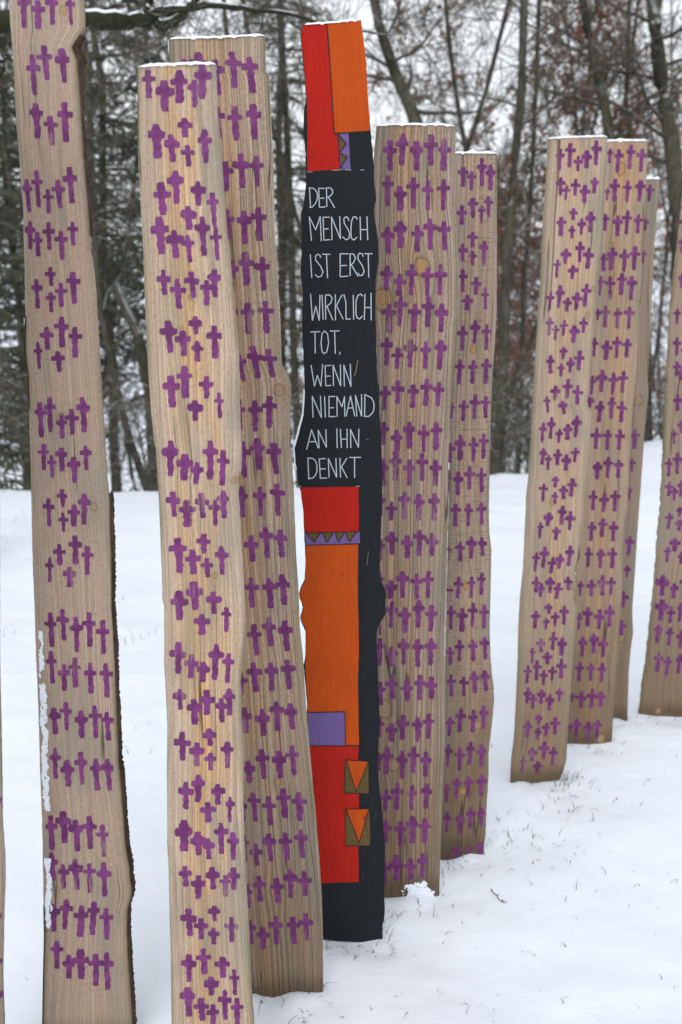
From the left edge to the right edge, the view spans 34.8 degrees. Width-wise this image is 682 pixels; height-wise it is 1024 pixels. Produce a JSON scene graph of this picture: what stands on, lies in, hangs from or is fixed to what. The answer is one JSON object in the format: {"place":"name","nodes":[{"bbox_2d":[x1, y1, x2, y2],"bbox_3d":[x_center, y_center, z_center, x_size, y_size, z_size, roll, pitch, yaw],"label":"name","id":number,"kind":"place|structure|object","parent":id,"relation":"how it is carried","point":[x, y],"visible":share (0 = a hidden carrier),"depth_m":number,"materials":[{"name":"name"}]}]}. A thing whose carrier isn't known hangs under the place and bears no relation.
{"place":"outdoors","nodes":[
{"label":"outdoors","id":0,"kind":"place"},
{"bbox_2d":[0,410,662,492],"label":"dry straw","id":1,"kind":"object","parent":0,"point":[496,462],"visible":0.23,"depth_m":10.00,"materials":[{"name":"beige plant"}]},
{"bbox_2d":[0,277,681,1023],"bbox_3d":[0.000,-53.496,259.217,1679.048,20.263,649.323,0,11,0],"label":"snow ground","id":2,"kind":"structure","parent":0,"point":[606,957],"depth_m":3.18,"materials":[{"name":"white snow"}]},
{"bbox_2d":[0,55,5,1023],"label":"upright plank","id":3,"kind":"object","parent":2,"relation":"on","point":[2,896],"visible":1,"depth_m":2.11,"materials":[{"name":"brown wood"}]},
{"bbox_2d":[0,234,24,382],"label":"spruce tree","id":4,"kind":"object","parent":2,"relation":"on","point":[10,277],"visible":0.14,"depth_m":17.56,"materials":[{"name":"green plant"}]},
{"bbox_2d":[0,0,101,475],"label":"spruce tree","id":5,"kind":"object","parent":2,"relation":"on","point":[6,7],"visible":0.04,"depth_m":25.19,"materials":[{"name":"green plant"}]},
{"bbox_2d":[0,9,113,490],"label":"spruce tree","id":6,"kind":"object","parent":2,"relation":"on","point":[4,454],"visible":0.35,"depth_m":12.23,"materials":[{"name":"grey plant"}]},
{"bbox_2d":[0,32,134,486],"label":"spruce tree","id":7,"kind":"object","parent":2,"relation":"on","point":[12,250],"visible":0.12,"depth_m":16.42,"materials":[{"name":"green plant"}]},
{"bbox_2d":[0,340,137,490],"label":"leafless shrub","id":8,"kind":"object","parent":2,"relation":"on","point":[15,426],"visible":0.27,"depth_m":10.27,"materials":[{"name":"grey plant"}]},
{"bbox_2d":[0,5,144,490],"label":"bare tree","id":9,"kind":"object","parent":2,"relation":"on","point":[129,463],"visible":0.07,"depth_m":19.44,"materials":[{"name":"grey plant"}]},
{"bbox_2d":[0,0,145,404],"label":"spruce tree","id":10,"kind":"object","parent":2,"relation":"on","point":[125,341],"visible":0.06,"depth_m":19.31,"materials":[{"name":"grey plant"}]},
{"bbox_2d":[0,0,145,384],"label":"bare tree","id":11,"kind":"object","parent":2,"relation":"on","point":[7,113],"visible":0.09,"depth_m":16.57,"materials":[{"name":"grey plant"}]},
{"bbox_2d":[9,0,137,1023],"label":"upright plank","id":12,"kind":"object","parent":2,"relation":"on","point":[89,883],"visible":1,"depth_m":2.17,"materials":[{"name":"brown wood"}]},
{"bbox_2d":[9,364,153,491],"bbox_3d":[-2.400,-0.612,10.367,1.450,1.584,1.069,-3,11,-15],"label":"leafless shrub","id":13,"kind":"object","parent":2,"relation":"on","point":[107,432],"visible":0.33,"depth_m":10.34,"materials":[{"name":"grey plant"}]},
{"bbox_2d":[0,0,170,491],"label":"spruce tree","id":14,"kind":"object","parent":2,"relation":"on","point":[125,144],"visible":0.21,"depth_m":13.90,"materials":[{"name":"grey plant"}]},
{"bbox_2d":[106,375,143,491],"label":"bare tree","id":15,"kind":"object","parent":2,"relation":"on","point":[140,387],"visible":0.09,"depth_m":23.49,"materials":[{"name":"grey plant"}]},
{"bbox_2d":[103,372,157,492],"bbox_3d":[-1.984,-0.555,10.700,1.094,1.621,1.484,0,11,0],"label":"leafless shrub","id":16,"kind":"object","parent":2,"relation":"on","point":[146,468],"visible":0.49,"depth_m":10.68,"materials":[{"name":"grey plant"}]},
{"bbox_2d":[0,0,270,490],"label":"bare tree","id":17,"kind":"object","parent":2,"relation":"on","point":[128,314],"visible":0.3,"depth_m":11.21,"materials":[{"name":"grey plant"}]},
{"bbox_2d":[87,0,185,399],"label":"bare tree","id":18,"kind":"object","parent":2,"relation":"on","point":[105,362],"visible":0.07,"depth_m":17.10,"materials":[{"name":"grey plant"}]},
{"bbox_2d":[91,0,183,411],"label":"spruce tree","id":19,"kind":"object","parent":2,"relation":"on","point":[127,357],"visible":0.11,"depth_m":16.23,"materials":[{"name":"grey plant"}]},
{"bbox_2d":[0,0,293,490],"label":"bare tree","id":20,"kind":"object","parent":2,"relation":"on","point":[107,345],"visible":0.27,"depth_m":10.81,"materials":[{"name":"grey plant"}]},
{"bbox_2d":[137,61,253,1023],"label":"upright plank","id":21,"kind":"object","parent":2,"relation":"on","point":[192,350],"visible":1,"depth_m":2.03,"materials":[{"name":"brown wood"}]},
{"bbox_2d":[0,0,395,109],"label":"mossy tree","id":22,"kind":"object","parent":2,"relation":"on","point":[148,16],"visible":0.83,"depth_m":5.78,"materials":[{"name":"green plant"}]},
{"bbox_2d":[115,0,324,347],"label":"bare tree","id":23,"kind":"object","parent":2,"relation":"on","point":[291,201],"visible":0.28,"depth_m":12.49,"materials":[{"name":"grey plant"}]},
{"bbox_2d":[99,0,340,331],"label":"bare tree","id":24,"kind":"object","parent":2,"relation":"on","point":[226,31],"visible":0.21,"depth_m":11.90,"materials":[{"name":"grey plant"}]},
{"bbox_2d":[168,33,322,997],"bbox_3d":[-0.192,0.102,2.352,0.299,2.128,0.045,-1,11,-5],"label":"upright plank","id":25,"kind":"object","parent":2,"relation":"on","point":[284,890],"visible":0.66,"depth_m":2.34,"materials":[{"name":"brown wood"}]},
{"bbox_2d":[129,0,363,368],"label":"bare tree","id":26,"kind":"object","parent":2,"relation":"on","point":[281,274],"visible":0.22,"depth_m":17.34,"materials":[{"name":"grey plant"}]},
{"bbox_2d":[229,0,332,428],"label":"spruce tree","id":27,"kind":"object","parent":2,"relation":"on","point":[295,169],"visible":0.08,"depth_m":18.00,"materials":[{"name":"plant"}]},
{"bbox_2d":[275,218,304,485],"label":"beech tree","id":28,"kind":"object","parent":2,"relation":"on","point":[289,358],"visible":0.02,"depth_m":21.28,"materials":[{"name":"grey plant"}]},
{"bbox_2d":[275,124,305,414],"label":"bare tree","id":29,"kind":"object","parent":2,"relation":"on","point":[296,267],"visible":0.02,"depth_m":34.76,"materials":[{"name":"grey plant"}]},
{"bbox_2d":[282,364,302,467],"bbox_3d":[-0.349,-0.648,10.975,1.691,1.848,1.247,3,11,16],"label":"leafless shrub","id":30,"kind":"object","parent":2,"relation":"on","point":[299,412],"visible":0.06,"depth_m":10.87,"materials":[{"name":"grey plant"}]},
{"bbox_2d":[204,0,400,487],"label":"bare tree","id":31,"kind":"object","parent":2,"relation":"on","point":[293,349],"visible":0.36,"depth_m":13.59,"materials":[{"name":"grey plant"}]},
{"bbox_2d":[278,150,373,462],"bbox_3d":[-0.062,-2.345,16.674,2.759,6.894,2.580,0,15,-23],"label":"beech tree","id":32,"kind":"object","parent":2,"relation":"on","point":[300,352],"visible":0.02,"depth_m":16.24,"materials":[{"name":"grey plant"}]},
{"bbox_2d":[0,205,670,412],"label":"wood","id":33,"kind":"object","parent":2,"relation":"on","point":[299,312],"depth_m":75.40,"materials":[{"name":"brown wood"}]},
{"bbox_2d":[286,87,391,399],"bbox_3d":[-0.732,-5.704,31.406,5.464,13.306,5.199,-13,22,-37],"label":"bare tree","id":34,"kind":"object","parent":2,"relation":"on","point":[298,273],"visible":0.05,"depth_m":30.40,"materials":[{"name":"grey plant"}]},
{"bbox_2d":[293,19,386,941],"bbox_3d":[-0.001,0.018,2.583,0.222,2.224,0.045,-2,11,-8],"label":"painted plank","id":35,"kind":"object","parent":2,"relation":"on","point":[337,448],"visible":0.95,"depth_m":2.54,"materials":[{"name":"black paint"}]},
{"bbox_2d":[299,79,397,398],"bbox_3d":[0.811,-4.614,28.569,3.878,12.283,3.759,0,7,-30],"label":"bare tree","id":36,"kind":"object","parent":2,"relation":"on","point":[375,117],"visible":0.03,"depth_m":26.54,"materials":[{"name":"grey plant"}]},
{"bbox_2d":[296,58,481,389],"bbox_3d":[0.717,-6.100,31.998,4.423,14.451,4.562,0,12,-42],"label":"bare tree","id":37,"kind":"object","parent":2,"relation":"on","point":[429,110],"visible":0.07,"depth_m":31.14,"materials":[{"name":"grey plant"}]},
{"bbox_2d":[285,0,538,132],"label":"bare tree","id":38,"kind":"object","parent":2,"relation":"on","point":[413,112],"visible":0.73,"depth_m":12.09,"materials":[{"name":"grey plant"}]},
{"bbox_2d":[374,123,458,897],"bbox_3d":[0.181,0.077,2.812,0.217,2.061,0.048,0,11,0],"label":"upright plank","id":39,"kind":"object","parent":2,"relation":"on","point":[417,295],"visible":0.87,"depth_m":2.76,"materials":[{"name":"brown wood"}]},
{"bbox_2d":[286,0,559,151],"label":"bare tree","id":40,"kind":"object","parent":2,"relation":"on","point":[453,83],"visible":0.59,"depth_m":13.79,"materials":[{"name":"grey plant"}]},
{"bbox_2d":[276,0,583,313],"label":"bare tree","id":41,"kind":"object","parent":2,"relation":"on","point":[500,35],"visible":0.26,"depth_m":17.77,"materials":[{"name":"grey plant"}]},
{"bbox_2d":[440,150,496,859],"bbox_3d":[0.362,0.049,3.034,0.154,2.024,0.045,0,11,0],"label":"upright plank","id":42,"kind":"object","parent":2,"relation":"on","point":[469,691],"visible":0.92,"depth_m":3.01,"materials":[{"name":"brown wood"}]},
{"bbox_2d":[438,77,542,468],"bbox_3d":[3.509,-4.214,26.251,4.652,12.066,3.385,1,11,3],"label":"bare tree","id":43,"kind":"object","parent":2,"relation":"on","point":[486,138],"visible":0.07,"depth_m":25.58,"materials":[{"name":"brown plant"}]},
{"bbox_2d":[449,344,535,473],"bbox_3d":[1.739,-0.855,11.279,1.232,1.825,1.671,7,13,31],"label":"leafless shrub","id":44,"kind":"object","parent":2,"relation":"on","point":[502,438],"visible":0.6,"depth_m":11.20,"materials":[{"name":"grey plant"}]},
{"bbox_2d":[451,114,544,471],"bbox_3d":[3.082,-3.514,22.973,3.903,9.301,6.109,-7,13,-31],"label":"beech tree","id":45,"kind":"object","parent":2,"relation":"on","point":[515,323],"visible":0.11,"depth_m":22.24,"materials":[{"name":"brown plant"}]},
{"bbox_2d":[367,0,649,473],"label":"bare tree","id":46,"kind":"object","parent":2,"relation":"on","point":[524,279],"visible":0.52,"depth_m":13.66,"materials":[{"name":"grey plant"}]},
{"bbox_2d":[377,0,642,474],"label":"bare tree","id":47,"kind":"object","parent":2,"relation":"on","point":[510,233],"visible":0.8,"depth_m":11.88,"materials":[{"name":"grey plant"}]},
{"bbox_2d":[490,140,534,460],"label":"spruce tree","id":48,"kind":"object","parent":2,"relation":"on","point":[515,337],"visible":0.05,"depth_m":25.30,"materials":[{"name":"plant"}]},
{"bbox_2d":[490,346,535,473],"bbox_3d":[2.040,-0.942,12.765,1.816,1.984,1.339,-6,12,-27],"label":"leafless shrub","id":49,"kind":"object","parent":2,"relation":"on","point":[518,401],"visible":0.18,"depth_m":12.71,"materials":[{"name":"brown plant"}]},
{"bbox_2d":[490,330,536,473],"bbox_3d":[2.385,-1.194,12.079,1.551,2.299,2.104,-10,15,-42],"label":"leafless shrub","id":50,"kind":"object","parent":2,"relation":"on","point":[527,443],"visible":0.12,"depth_m":12.12,"materials":[{"name":"brown plant"}]},
{"bbox_2d":[492,249,539,473],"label":"spruce tree","id":51,"kind":"object","parent":2,"relation":"on","point":[532,350],"visible":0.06,"depth_m":29.55,"materials":[{"name":"plant"}]},
{"bbox_2d":[490,144,544,440],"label":"beech tree","id":52,"kind":"object","parent":2,"relation":"on","point":[517,254],"visible":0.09,"depth_m":22.22,"materials":[{"name":"brown plant"}]},
{"bbox_2d":[525,49,583,387],"bbox_3d":[3.845,-3.342,18.040,1.947,7.902,3.303,-5,15,12],"label":"bare tree","id":53,"kind":"object","parent":2,"relation":"on","point":[541,92],"visible":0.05,"depth_m":16.61,"materials":[{"name":"brown plant"}]},
{"bbox_2d":[493,63,619,412],"bbox_3d":[2.084,-2.547,14.968,2.940,6.766,1.702,1,11,4],"label":"bare tree","id":54,"kind":"object","parent":2,"relation":"on","point":[540,139],"visible":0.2,"depth_m":14.03,"materials":[{"name":"brown plant"}]},
{"bbox_2d":[510,134,607,782],"bbox_3d":[0.687,-0.101,3.498,0.239,2.126,0.045,-1,11,-6],"label":"upright plank","id":55,"kind":"object","parent":2,"relation":"on","point":[572,225],"visible":0.99,"depth_m":3.46,"materials":[{"name":"brown wood"}]},
{"bbox_2d":[496,0,656,376],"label":"beech tree","id":56,"kind":"object","parent":2,"relation":"on","point":[610,32],"visible":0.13,"depth_m":16.66,"materials":[{"name":"grey plant"}]},
{"bbox_2d":[480,0,681,152],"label":"bare tree","id":57,"kind":"object","parent":2,"relation":"on","point":[599,77],"visible":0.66,"depth_m":12.34,"materials":[{"name":"grey plant"}]},
{"bbox_2d":[490,0,681,470],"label":"beech tree","id":58,"kind":"object","parent":2,"relation":"on","point":[615,115],"visible":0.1,"depth_m":14.76,"materials":[{"name":"grey plant"}]},
{"bbox_2d":[508,0,670,317],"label":"beech tree","id":59,"kind":"object","parent":2,"relation":"on","point":[665,239],"visible":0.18,"depth_m":16.66,"materials":[{"name":"grey plant"}]},
{"bbox_2d":[497,0,681,321],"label":"bare tree","id":60,"kind":"object","parent":2,"relation":"on","point":[619,136],"visible":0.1,"depth_m":16.36,"materials":[{"name":"brown plant"}]},
{"bbox_2d":[528,0,681,439],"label":"bare tree","id":61,"kind":"object","parent":2,"relation":"on","point":[579,35],"visible":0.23,"depth_m":14.39,"materials":[{"name":"brown plant"}]},
{"bbox_2d":[532,0,681,286],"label":"bare tree","id":62,"kind":"object","parent":2,"relation":"on","point":[668,134],"visible":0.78,"depth_m":12.06,"materials":[{"name":"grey plant"}]},
{"bbox_2d":[567,138,647,744],"bbox_3d":[0.919,-0.166,3.808,0.192,2.181,0.045,0,11,-2],"label":"upright plank","id":63,"kind":"object","parent":2,"relation":"on","point":[610,401],"visible":0.88,"depth_m":3.77,"materials":[{"name":"brown wood"}]},
{"bbox_2d":[613,176,659,720],"bbox_3d":[1.074,-0.171,4.041,0.100,2.071,0.045,0,11,0],"label":"upright plank","id":64,"kind":"object","parent":2,"relation":"on","point":[625,635],"visible":0.56,"depth_m":4.01,"materials":[{"name":"brown wood"}]},
{"bbox_2d":[605,0,681,404],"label":"bare tree","id":65,"kind":"object","parent":2,"relation":"on","point":[666,226],"visible":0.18,"depth_m":21.95,"materials":[{"name":"brown plant"}]},
{"bbox_2d":[618,0,681,430],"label":"bare tree","id":66,"kind":"object","parent":2,"relation":"on","point":[660,308],"visible":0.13,"depth_m":23.42,"materials":[{"name":"brown plant"}]},
{"bbox_2d":[644,343,666,441],"bbox_3d":[3.823,-1.341,13.987,1.355,2.008,1.838,-2,11,-12],"label":"leafless shrub","id":67,"kind":"object","parent":2,"relation":"on","point":[650,377],"visible":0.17,"depth_m":13.94,"materials":[{"name":"grey plant"}]},
{"bbox_2d":[646,361,665,439],"bbox_3d":[4.545,-1.347,14.459,1.358,2.013,1.842,4,12,19],"label":"leafless shrub","id":68,"kind":"object","parent":2,"relation":"on","point":[660,408],"visible":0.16,"depth_m":14.44,"materials":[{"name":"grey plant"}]},
{"bbox_2d":[636,134,681,440],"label":"beech tree","id":69,"kind":"object","parent":2,"relation":"on","point":[662,394],"visible":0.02,"depth_m":22.87,"materials":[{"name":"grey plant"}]},
{"bbox_2d":[638,169,681,716],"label":"upright plank","id":70,"kind":"object","parent":2,"relation":"on","point":[661,689],"visible":0.98,"depth_m":4.13,"materials":[{"name":"brown wood"}]},
{"bbox_2d":[651,136,681,438],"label":"bare tree","id":71,"kind":"object","parent":2,"relation":"on","point":[658,361],"visible":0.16,"depth_m":35.86,"materials":[{"name":"brown plant"}]},
{"bbox_2d":[0,0,681,275],"label":"sky","id":72,"kind":"structure","parent":0,"point":[364,14],"materials":[{"name":"white"}]}
]}

